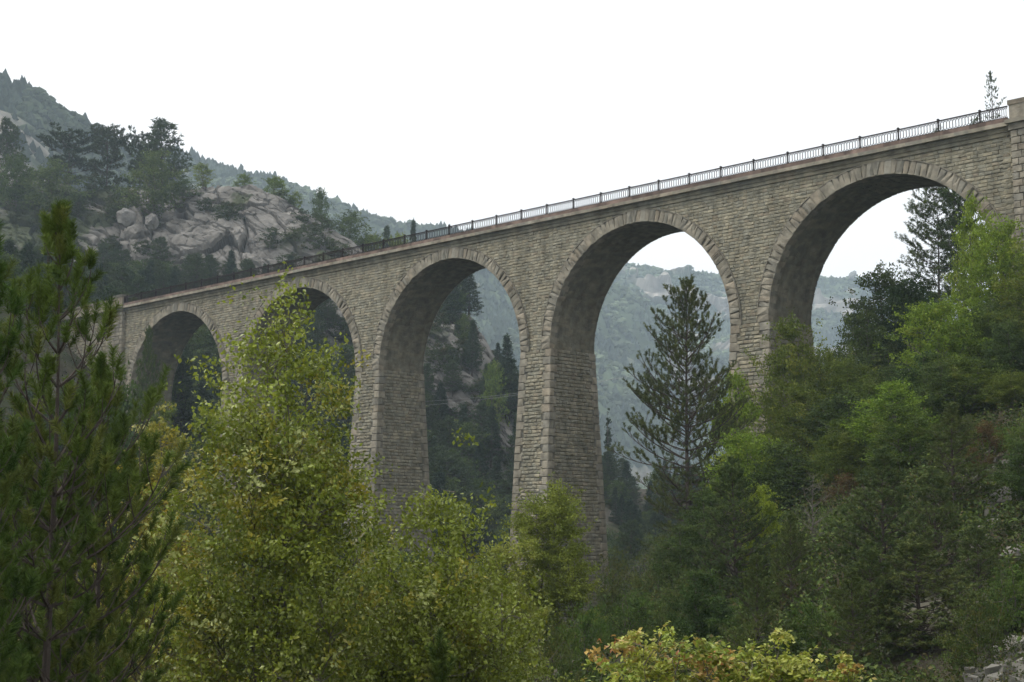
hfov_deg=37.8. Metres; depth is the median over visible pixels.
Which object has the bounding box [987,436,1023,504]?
oak tree
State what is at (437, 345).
bush
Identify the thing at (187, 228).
rock outcrop
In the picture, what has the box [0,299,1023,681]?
ground
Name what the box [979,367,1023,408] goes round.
bush
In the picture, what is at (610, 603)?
bush
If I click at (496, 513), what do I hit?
oak tree
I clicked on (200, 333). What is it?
oak tree
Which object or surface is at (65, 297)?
pine tree
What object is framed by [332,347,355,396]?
pine tree
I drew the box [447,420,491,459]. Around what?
oak tree
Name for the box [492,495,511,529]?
pine tree
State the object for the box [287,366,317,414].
pine tree
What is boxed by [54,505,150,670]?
pine tree
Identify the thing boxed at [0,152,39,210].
oak tree
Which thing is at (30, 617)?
pine tree
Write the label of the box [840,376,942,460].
ash tree
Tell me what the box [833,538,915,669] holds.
pine tree
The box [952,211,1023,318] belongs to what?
ash tree
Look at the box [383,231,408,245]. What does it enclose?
oak tree
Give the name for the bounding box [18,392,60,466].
pine tree
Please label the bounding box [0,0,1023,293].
sky
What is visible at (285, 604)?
oak tree
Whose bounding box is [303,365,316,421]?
spruce tree
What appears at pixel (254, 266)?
pine tree
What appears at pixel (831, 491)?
bush
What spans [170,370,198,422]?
oak tree
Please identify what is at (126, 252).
pine tree
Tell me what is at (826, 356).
oak tree
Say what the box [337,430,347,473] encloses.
spruce tree
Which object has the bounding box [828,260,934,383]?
oak tree
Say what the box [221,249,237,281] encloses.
spruce tree
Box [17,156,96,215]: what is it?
oak tree
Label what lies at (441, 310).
pine tree
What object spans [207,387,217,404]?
spruce tree
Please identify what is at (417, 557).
oak tree
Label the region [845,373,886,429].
oak tree
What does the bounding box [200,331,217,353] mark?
pine tree
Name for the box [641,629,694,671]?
bush
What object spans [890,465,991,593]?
pine tree
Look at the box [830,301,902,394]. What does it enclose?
oak tree
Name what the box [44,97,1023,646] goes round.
railway viaduct
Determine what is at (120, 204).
bush
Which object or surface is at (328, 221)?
bush
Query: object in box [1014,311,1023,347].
oak tree
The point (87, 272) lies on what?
pine tree
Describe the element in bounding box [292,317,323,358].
pine tree
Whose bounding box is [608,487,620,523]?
spruce tree
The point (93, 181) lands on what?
bush
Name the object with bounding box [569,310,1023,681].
undergrowth
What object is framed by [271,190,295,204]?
bush
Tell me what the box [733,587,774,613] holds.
bush
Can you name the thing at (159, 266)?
pine tree
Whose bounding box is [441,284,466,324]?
spruce tree
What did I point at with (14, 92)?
hill forest
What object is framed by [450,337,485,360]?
bush
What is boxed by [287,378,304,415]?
pine tree
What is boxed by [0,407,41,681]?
pine tree
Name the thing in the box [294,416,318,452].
pine tree
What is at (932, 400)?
oak tree
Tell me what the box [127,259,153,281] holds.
oak tree
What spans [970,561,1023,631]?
bush
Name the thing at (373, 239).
oak tree
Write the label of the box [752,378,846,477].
oak tree
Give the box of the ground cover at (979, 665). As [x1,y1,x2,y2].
[864,640,1023,681]
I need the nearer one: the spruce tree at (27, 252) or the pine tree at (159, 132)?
the spruce tree at (27, 252)
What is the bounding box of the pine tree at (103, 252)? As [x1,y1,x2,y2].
[95,242,118,269]
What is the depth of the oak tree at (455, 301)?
289.59 m
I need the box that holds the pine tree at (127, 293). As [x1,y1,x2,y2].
[118,289,139,300]
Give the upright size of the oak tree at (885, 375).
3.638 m
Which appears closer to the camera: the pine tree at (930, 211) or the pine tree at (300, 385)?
the pine tree at (930, 211)
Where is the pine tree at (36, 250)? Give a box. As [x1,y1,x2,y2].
[32,246,43,259]
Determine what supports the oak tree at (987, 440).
on the ground at (66, 367)
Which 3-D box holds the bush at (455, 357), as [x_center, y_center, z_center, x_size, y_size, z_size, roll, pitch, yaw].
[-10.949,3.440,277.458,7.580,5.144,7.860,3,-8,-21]
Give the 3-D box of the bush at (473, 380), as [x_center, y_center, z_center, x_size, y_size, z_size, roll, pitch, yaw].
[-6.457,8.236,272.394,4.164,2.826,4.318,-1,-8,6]
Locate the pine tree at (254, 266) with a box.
[241,262,258,276]
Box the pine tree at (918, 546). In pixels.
[850,532,993,652]
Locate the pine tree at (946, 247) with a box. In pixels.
[930,187,984,304]
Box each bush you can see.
[6,199,30,215]
[69,193,97,211]
[73,238,82,248]
[77,172,108,192]
[97,196,129,220]
[99,234,120,247]
[102,199,133,219]
[112,242,122,249]
[131,240,153,255]
[194,197,215,211]
[210,200,237,217]
[212,202,247,220]
[218,260,229,270]
[258,226,285,243]
[264,240,276,248]
[267,263,284,270]
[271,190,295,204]
[275,252,301,268]
[279,227,308,246]
[290,208,320,223]
[298,228,332,249]
[299,222,327,235]
[315,217,344,235]
[318,238,350,255]
[323,306,338,321]
[323,316,350,339]
[424,347,463,372]
[426,342,452,362]
[427,322,450,343]
[434,312,455,324]
[435,346,471,371]
[440,338,481,360]
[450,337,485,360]
[450,401,475,421]
[453,381,467,390]
[462,378,495,401]
[466,379,478,392]
[512,610,583,681]
[549,601,616,681]
[583,546,645,636]
[589,589,666,653]
[616,532,675,609]
[639,564,725,653]
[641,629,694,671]
[646,610,688,639]
[647,636,715,681]
[689,596,751,635]
[697,594,734,619]
[708,627,761,668]
[717,618,795,678]
[727,606,786,642]
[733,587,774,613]
[780,596,846,670]
[783,508,810,523]
[807,507,861,535]
[813,468,863,513]
[816,479,847,504]
[820,602,840,630]
[825,645,894,681]
[870,478,912,511]
[879,466,916,493]
[894,616,942,656]
[914,583,1023,681]
[926,419,950,444]
[949,413,984,448]
[951,390,982,423]
[956,416,1009,469]
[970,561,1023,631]
[971,467,1002,491]
[995,419,1023,454]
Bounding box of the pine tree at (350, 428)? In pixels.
[340,423,352,469]
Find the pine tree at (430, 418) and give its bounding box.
[425,393,441,432]
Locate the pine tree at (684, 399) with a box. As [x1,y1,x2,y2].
[604,273,756,537]
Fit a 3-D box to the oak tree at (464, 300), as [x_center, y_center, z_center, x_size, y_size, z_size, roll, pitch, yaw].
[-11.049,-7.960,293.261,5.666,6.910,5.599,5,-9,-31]
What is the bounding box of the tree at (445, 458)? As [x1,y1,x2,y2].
[429,449,475,504]
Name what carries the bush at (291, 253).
on the rock outcrop
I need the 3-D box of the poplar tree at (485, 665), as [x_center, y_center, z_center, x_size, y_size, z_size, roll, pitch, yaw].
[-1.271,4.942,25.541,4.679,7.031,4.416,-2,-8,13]
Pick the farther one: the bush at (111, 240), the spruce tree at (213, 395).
the bush at (111, 240)
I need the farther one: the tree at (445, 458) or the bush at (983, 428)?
the tree at (445, 458)
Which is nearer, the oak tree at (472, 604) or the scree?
the scree
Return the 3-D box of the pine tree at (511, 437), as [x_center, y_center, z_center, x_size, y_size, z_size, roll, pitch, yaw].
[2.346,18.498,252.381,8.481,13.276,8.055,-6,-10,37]
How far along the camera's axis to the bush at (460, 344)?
278.22 m
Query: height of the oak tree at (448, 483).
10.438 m
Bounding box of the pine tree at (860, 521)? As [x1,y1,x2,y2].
[819,444,939,592]
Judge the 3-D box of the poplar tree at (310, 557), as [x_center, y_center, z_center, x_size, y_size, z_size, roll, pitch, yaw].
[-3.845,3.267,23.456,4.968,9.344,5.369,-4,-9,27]
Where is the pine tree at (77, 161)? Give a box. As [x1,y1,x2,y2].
[35,121,98,184]
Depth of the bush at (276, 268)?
299.15 m
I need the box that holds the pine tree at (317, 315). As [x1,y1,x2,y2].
[299,307,328,345]
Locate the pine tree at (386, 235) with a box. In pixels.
[380,225,390,247]
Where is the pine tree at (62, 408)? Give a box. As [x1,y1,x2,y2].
[47,386,96,470]
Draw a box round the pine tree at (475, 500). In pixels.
[450,489,498,556]
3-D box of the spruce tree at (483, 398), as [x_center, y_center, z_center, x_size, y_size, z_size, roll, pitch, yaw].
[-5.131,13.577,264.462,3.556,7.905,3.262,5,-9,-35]
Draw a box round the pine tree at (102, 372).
[12,350,189,681]
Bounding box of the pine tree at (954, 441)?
[911,401,1002,519]
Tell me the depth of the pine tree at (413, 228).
324.01 m
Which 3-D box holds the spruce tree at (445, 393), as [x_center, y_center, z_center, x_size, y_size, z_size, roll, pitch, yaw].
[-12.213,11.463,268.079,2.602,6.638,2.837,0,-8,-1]
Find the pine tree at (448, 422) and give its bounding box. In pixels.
[439,415,463,452]
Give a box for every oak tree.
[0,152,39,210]
[0,245,20,285]
[0,255,34,292]
[3,265,34,305]
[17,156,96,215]
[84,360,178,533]
[110,148,188,217]
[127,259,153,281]
[136,393,191,522]
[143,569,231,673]
[154,262,182,277]
[168,509,362,681]
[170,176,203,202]
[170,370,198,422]
[171,379,215,431]
[179,492,225,537]
[187,326,218,357]
[188,325,207,353]
[190,162,216,187]
[204,339,219,358]
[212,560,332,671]
[222,529,359,681]
[231,173,255,186]
[261,176,291,198]
[287,191,305,207]
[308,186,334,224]
[331,209,381,245]
[331,344,354,375]
[331,423,351,460]
[361,231,382,251]
[363,547,458,640]
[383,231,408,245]
[429,467,470,512]
[435,499,482,554]
[440,288,469,313]
[441,285,468,309]
[441,476,487,515]
[441,565,513,677]
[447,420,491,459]
[451,313,479,339]
[459,476,509,520]
[476,534,503,561]
[478,360,509,439]
[483,496,510,542]
[484,514,510,554]
[490,521,509,555]
[605,528,621,550]
[637,517,716,596]
[646,471,658,490]
[653,527,668,540]
[660,561,733,650]
[663,475,681,496]
[733,435,830,517]
[739,307,840,453]
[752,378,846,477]
[758,453,799,502]
[787,389,877,457]
[791,332,862,406]
[797,414,871,491]
[804,445,823,479]
[808,425,871,492]
[810,346,892,419]
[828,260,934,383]
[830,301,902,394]
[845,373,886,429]
[852,398,950,475]
[865,390,926,448]
[872,271,955,369]
[875,364,908,394]
[878,346,979,399]
[908,354,972,428]
[916,347,973,394]
[921,353,1008,419]
[953,297,1021,354]
[962,298,1016,364]
[965,423,1016,455]
[970,316,1023,382]
[972,297,1016,350]
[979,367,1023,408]
[981,249,1023,330]
[985,316,1023,372]
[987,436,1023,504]
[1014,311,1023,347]
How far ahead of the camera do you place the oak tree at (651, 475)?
278.88 m
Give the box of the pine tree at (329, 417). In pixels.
[311,409,347,455]
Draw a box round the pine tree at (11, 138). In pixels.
[0,116,29,179]
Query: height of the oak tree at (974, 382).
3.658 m
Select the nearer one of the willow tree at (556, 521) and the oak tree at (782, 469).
the willow tree at (556, 521)
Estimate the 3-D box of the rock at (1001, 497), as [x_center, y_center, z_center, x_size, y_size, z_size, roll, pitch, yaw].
[17.572,5.669,53.586,1.199,0.964,1.696,1,-8,-8]
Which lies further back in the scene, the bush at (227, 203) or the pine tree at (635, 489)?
the bush at (227, 203)
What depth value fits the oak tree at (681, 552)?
65.17 m
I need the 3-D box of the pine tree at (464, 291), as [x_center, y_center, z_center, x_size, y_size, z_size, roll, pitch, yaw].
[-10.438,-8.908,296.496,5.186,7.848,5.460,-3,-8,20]
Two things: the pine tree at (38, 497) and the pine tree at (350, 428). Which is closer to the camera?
the pine tree at (38, 497)
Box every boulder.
[116,208,136,227]
[145,213,158,230]
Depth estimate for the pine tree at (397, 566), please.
96.40 m
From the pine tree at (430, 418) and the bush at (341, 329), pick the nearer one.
the pine tree at (430, 418)
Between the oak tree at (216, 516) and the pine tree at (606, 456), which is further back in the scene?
the pine tree at (606, 456)
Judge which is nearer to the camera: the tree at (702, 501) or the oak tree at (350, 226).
the tree at (702, 501)
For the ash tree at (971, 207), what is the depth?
97.68 m
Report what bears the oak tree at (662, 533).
on the ground at (66, 367)
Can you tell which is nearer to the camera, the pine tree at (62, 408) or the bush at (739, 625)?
the bush at (739, 625)
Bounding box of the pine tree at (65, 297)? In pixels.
[32,250,95,334]
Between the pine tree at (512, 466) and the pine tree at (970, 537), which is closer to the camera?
the pine tree at (970, 537)
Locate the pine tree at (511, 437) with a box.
[501,414,517,468]
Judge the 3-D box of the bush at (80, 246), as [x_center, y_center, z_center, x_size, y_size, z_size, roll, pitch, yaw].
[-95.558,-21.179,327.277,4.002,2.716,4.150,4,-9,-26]
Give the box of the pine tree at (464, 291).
[459,280,471,310]
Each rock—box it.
[848,270,856,279]
[982,486,1015,505]
[998,544,1023,565]
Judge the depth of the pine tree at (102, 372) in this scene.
17.20 m
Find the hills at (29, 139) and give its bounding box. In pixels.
[0,78,146,187]
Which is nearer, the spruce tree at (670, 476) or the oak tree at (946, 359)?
the oak tree at (946, 359)
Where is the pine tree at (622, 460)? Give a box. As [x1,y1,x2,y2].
[615,458,631,482]
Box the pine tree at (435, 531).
[432,523,446,553]
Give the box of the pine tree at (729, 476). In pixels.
[683,454,792,597]
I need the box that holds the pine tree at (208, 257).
[200,254,220,283]
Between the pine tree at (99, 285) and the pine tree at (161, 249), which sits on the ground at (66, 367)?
the pine tree at (99, 285)
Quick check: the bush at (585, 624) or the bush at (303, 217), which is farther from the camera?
the bush at (303, 217)
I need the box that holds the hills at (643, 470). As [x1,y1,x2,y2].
[164,155,670,483]
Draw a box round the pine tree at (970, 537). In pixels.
[940,520,1017,617]
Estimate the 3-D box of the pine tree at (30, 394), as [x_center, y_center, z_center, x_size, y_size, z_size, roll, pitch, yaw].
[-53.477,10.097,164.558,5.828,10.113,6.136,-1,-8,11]
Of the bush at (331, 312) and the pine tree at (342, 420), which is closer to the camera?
the pine tree at (342, 420)
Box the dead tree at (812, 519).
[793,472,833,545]
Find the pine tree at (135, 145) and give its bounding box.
[119,125,158,188]
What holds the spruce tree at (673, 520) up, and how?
on the ground at (66, 367)
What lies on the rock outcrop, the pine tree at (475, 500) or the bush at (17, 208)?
the bush at (17, 208)
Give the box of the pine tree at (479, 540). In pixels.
[465,513,491,558]
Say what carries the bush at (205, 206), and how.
on the rock outcrop
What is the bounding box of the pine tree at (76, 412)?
[11,383,128,681]
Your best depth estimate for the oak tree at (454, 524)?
222.37 m
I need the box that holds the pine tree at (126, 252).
[116,249,136,265]
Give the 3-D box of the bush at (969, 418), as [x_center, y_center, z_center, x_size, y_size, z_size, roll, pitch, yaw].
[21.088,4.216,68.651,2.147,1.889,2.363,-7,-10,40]
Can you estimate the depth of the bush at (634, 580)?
76.89 m
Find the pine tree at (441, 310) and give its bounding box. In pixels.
[438,295,457,324]
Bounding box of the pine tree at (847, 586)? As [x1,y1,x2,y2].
[805,565,891,679]
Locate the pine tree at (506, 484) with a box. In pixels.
[489,468,513,505]
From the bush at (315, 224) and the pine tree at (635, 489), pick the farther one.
the bush at (315, 224)
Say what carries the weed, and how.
on the railway viaduct
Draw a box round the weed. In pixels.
[969,115,982,124]
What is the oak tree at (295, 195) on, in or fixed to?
on the rock outcrop
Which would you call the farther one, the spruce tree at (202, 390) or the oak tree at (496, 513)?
the oak tree at (496, 513)
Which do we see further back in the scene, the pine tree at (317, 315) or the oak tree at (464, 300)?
the oak tree at (464, 300)
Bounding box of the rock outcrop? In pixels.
[0,180,515,479]
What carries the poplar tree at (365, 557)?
on the ground at (66, 367)
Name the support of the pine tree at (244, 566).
on the ground at (66, 367)
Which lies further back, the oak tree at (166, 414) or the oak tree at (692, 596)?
the oak tree at (166, 414)
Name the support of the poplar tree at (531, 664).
on the ground at (66, 367)
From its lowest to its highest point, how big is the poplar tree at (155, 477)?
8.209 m
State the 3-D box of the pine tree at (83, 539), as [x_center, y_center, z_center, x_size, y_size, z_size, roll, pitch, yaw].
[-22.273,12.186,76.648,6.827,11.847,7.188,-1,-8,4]
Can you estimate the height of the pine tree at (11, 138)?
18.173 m
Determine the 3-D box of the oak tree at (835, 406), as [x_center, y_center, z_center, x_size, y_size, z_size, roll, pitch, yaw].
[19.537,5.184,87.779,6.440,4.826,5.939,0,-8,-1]
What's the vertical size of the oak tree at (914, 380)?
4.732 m
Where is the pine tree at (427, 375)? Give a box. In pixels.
[423,363,439,411]
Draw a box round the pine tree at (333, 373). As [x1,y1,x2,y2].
[312,359,341,411]
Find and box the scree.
[962,453,1023,681]
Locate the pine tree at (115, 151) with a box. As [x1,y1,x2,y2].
[83,122,129,186]
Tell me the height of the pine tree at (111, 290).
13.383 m
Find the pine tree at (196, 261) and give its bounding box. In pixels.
[179,252,213,289]
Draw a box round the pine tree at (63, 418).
[47,388,74,451]
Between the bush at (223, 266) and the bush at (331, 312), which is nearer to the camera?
the bush at (331, 312)
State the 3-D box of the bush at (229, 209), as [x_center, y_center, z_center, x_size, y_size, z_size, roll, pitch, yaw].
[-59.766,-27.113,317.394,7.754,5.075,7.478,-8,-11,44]
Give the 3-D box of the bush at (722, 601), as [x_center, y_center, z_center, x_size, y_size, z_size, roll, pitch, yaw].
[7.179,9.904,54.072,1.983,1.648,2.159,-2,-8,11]
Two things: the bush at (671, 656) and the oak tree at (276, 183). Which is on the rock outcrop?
the oak tree at (276, 183)
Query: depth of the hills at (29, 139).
801.81 m
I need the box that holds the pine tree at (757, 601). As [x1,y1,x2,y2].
[715,552,792,669]
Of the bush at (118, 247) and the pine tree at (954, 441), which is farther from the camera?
the bush at (118, 247)
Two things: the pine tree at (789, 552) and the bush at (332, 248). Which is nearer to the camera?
the pine tree at (789, 552)
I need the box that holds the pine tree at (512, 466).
[504,450,514,488]
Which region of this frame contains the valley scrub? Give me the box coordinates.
[0,287,695,681]
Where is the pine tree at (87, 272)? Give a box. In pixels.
[71,265,98,299]
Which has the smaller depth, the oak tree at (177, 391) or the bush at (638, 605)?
the bush at (638, 605)
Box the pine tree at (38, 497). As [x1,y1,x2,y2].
[0,179,75,681]
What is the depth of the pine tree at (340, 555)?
76.42 m
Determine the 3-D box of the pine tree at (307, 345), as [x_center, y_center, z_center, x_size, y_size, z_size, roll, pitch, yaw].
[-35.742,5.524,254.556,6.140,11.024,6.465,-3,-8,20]
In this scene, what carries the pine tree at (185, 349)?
on the ground at (66, 367)
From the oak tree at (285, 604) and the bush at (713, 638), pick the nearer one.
the bush at (713, 638)
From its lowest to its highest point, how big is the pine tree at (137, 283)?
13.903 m
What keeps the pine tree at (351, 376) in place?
on the ground at (66, 367)
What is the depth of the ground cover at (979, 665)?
31.72 m
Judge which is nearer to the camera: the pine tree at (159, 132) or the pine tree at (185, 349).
the pine tree at (185, 349)
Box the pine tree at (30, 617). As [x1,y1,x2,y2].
[0,423,84,681]
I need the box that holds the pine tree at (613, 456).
[603,447,619,483]
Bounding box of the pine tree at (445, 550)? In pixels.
[433,538,466,570]
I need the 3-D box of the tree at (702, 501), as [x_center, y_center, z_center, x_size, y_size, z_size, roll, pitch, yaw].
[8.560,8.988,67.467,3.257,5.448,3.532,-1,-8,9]
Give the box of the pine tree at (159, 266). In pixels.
[147,261,172,293]
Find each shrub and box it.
[581,621,750,681]
[681,644,751,681]
[733,627,834,681]
[804,651,877,681]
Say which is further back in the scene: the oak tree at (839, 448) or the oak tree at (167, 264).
the oak tree at (167, 264)
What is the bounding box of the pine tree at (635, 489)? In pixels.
[625,476,643,507]
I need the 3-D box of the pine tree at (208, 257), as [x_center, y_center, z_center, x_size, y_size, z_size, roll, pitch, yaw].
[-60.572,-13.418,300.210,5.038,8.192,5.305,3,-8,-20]
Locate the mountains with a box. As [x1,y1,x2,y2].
[615,265,992,481]
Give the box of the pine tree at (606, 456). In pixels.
[602,451,618,486]
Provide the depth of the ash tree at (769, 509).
59.49 m
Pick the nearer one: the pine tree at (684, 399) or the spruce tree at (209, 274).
the pine tree at (684, 399)
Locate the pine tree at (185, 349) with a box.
[183,345,196,381]
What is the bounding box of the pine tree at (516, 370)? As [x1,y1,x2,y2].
[489,362,518,422]
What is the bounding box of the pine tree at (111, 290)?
[95,284,129,302]
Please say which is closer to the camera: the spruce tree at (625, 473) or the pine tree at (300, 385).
the pine tree at (300, 385)
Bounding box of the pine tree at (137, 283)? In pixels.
[124,274,153,298]
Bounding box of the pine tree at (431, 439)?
[427,433,447,471]
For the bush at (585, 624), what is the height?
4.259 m
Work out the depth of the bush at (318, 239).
305.99 m
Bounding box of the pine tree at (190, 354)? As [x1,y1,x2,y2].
[180,343,200,386]
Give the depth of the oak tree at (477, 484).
233.95 m
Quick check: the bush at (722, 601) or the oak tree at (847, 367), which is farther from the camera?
the oak tree at (847, 367)
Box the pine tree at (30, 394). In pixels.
[2,389,53,465]
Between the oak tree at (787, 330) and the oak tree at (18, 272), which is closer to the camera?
the oak tree at (787, 330)
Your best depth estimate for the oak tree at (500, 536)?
222.56 m
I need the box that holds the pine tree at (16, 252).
[6,248,40,267]
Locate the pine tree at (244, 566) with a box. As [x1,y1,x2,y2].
[224,527,255,678]
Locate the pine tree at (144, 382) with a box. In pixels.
[129,324,164,459]
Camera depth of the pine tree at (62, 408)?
167.46 m
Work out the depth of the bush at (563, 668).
39.09 m
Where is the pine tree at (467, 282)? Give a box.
[460,274,484,315]
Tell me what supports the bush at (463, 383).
on the rock outcrop
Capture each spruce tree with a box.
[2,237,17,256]
[15,239,37,310]
[30,252,57,328]
[91,260,99,272]
[164,268,178,293]
[170,351,198,439]
[184,381,216,452]
[205,263,212,284]
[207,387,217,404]
[207,390,214,406]
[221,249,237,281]
[226,260,236,280]
[284,254,295,267]
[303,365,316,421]
[313,305,325,334]
[321,382,341,438]
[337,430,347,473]
[430,469,461,554]
[431,381,448,421]
[437,388,449,419]
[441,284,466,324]
[453,316,463,345]
[456,404,474,450]
[461,318,482,376]
[477,397,486,425]
[478,363,488,402]
[480,403,504,467]
[481,455,505,514]
[489,536,508,576]
[491,342,501,362]
[505,413,517,460]
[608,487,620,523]
[616,498,638,533]
[618,460,635,495]
[643,480,654,511]
[663,473,676,497]
[670,506,678,524]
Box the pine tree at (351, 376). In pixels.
[339,373,354,419]
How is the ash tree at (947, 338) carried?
on the ground at (66, 367)
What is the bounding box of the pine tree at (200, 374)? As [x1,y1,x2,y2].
[189,361,222,406]
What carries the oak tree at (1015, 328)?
on the ground at (66, 367)
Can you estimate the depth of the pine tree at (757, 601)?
39.35 m
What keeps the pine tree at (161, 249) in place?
on the rock outcrop
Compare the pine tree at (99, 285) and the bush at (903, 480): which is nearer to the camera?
the bush at (903, 480)
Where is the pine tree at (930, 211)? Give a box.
[893,187,977,318]
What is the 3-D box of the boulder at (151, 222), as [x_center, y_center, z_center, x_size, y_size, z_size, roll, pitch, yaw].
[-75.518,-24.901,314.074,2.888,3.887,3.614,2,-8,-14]
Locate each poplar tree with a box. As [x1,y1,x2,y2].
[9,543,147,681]
[85,401,247,681]
[106,261,430,681]
[309,511,432,681]
[322,427,555,681]
[463,583,581,681]
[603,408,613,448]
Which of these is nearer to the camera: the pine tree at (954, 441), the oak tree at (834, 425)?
the pine tree at (954, 441)
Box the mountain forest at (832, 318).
[613,262,985,476]
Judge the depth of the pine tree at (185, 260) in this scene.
302.11 m
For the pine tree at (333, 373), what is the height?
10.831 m
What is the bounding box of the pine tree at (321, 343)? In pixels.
[311,339,341,387]
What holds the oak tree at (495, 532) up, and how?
on the ground at (66, 367)
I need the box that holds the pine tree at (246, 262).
[232,258,256,279]
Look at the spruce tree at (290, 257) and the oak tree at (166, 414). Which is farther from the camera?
the spruce tree at (290, 257)
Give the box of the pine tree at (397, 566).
[375,544,413,614]
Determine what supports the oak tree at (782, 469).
on the ground at (66, 367)
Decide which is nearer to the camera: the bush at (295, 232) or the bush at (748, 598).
the bush at (748, 598)
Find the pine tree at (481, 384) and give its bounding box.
[477,361,507,406]
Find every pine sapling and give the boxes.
[420,625,458,681]
[984,70,1005,120]
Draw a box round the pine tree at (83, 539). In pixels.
[22,468,130,658]
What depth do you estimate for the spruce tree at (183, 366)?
197.36 m
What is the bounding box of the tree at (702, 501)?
[665,480,735,570]
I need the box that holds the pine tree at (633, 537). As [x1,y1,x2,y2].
[609,519,649,569]
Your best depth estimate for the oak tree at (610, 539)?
231.49 m
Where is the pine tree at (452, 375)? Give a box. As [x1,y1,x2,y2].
[440,359,463,396]
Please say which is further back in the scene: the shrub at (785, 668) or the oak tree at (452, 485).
the oak tree at (452, 485)
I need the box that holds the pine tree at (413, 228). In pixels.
[409,217,416,241]
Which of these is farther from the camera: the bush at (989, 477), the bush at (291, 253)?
the bush at (291, 253)
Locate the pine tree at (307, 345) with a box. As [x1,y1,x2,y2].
[293,343,315,368]
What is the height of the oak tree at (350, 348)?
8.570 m
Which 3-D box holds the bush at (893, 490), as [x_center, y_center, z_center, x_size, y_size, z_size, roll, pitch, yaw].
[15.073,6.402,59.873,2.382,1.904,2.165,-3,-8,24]
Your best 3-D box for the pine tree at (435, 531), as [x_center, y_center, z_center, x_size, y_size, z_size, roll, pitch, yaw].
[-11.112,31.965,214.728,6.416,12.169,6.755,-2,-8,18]
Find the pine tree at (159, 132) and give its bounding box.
[128,117,196,191]
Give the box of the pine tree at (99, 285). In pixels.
[81,268,104,298]
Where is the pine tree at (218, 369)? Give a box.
[193,360,221,403]
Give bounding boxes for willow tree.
[433,534,553,679]
[489,469,609,681]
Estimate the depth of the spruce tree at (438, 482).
225.30 m
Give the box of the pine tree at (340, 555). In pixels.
[316,528,373,681]
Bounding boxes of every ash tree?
[188,331,205,350]
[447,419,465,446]
[698,427,811,534]
[700,366,784,521]
[738,483,784,570]
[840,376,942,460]
[873,292,992,388]
[941,191,997,330]
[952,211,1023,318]
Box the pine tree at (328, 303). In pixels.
[320,298,339,332]
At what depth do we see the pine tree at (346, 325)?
279.21 m
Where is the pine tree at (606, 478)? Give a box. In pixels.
[602,466,610,496]
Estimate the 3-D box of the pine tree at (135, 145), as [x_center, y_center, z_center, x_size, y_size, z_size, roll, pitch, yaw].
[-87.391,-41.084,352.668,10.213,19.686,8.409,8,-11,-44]
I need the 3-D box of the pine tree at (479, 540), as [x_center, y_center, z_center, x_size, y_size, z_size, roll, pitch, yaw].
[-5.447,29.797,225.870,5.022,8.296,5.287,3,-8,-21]
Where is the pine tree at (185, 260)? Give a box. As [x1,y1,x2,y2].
[179,253,202,283]
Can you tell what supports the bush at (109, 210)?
on the rock outcrop
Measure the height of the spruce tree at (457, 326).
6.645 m
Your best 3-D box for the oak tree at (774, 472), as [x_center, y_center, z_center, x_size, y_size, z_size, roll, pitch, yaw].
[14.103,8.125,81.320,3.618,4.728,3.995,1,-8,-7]
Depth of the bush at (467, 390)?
270.59 m
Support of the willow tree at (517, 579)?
on the ground at (66, 367)
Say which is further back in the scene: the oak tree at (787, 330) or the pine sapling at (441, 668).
the oak tree at (787, 330)
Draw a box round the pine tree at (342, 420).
[333,381,354,442]
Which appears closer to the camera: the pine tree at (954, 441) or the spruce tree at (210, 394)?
the pine tree at (954, 441)
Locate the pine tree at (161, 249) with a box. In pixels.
[142,236,175,265]
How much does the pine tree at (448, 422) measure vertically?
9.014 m
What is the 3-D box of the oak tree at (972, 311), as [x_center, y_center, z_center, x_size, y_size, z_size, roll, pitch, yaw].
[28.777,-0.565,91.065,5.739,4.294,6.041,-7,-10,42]
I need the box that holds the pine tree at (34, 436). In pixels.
[5,396,127,681]
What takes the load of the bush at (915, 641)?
on the ground at (66, 367)
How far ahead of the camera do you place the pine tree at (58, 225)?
15.85 m
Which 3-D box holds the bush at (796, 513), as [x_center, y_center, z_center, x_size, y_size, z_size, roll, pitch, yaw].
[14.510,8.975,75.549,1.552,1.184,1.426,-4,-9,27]
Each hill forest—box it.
[0,69,182,191]
[128,142,674,488]
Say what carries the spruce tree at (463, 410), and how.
on the ground at (66, 367)
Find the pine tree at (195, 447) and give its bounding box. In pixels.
[171,396,221,588]
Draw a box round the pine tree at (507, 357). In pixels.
[496,333,518,421]
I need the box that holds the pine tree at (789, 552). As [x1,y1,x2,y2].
[761,512,832,622]
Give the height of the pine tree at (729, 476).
6.025 m
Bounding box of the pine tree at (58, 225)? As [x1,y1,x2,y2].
[0,197,195,681]
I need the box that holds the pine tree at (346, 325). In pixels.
[342,321,351,340]
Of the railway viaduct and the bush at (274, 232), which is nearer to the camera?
the railway viaduct
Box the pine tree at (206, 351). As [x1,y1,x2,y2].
[189,347,220,403]
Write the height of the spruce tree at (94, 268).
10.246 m

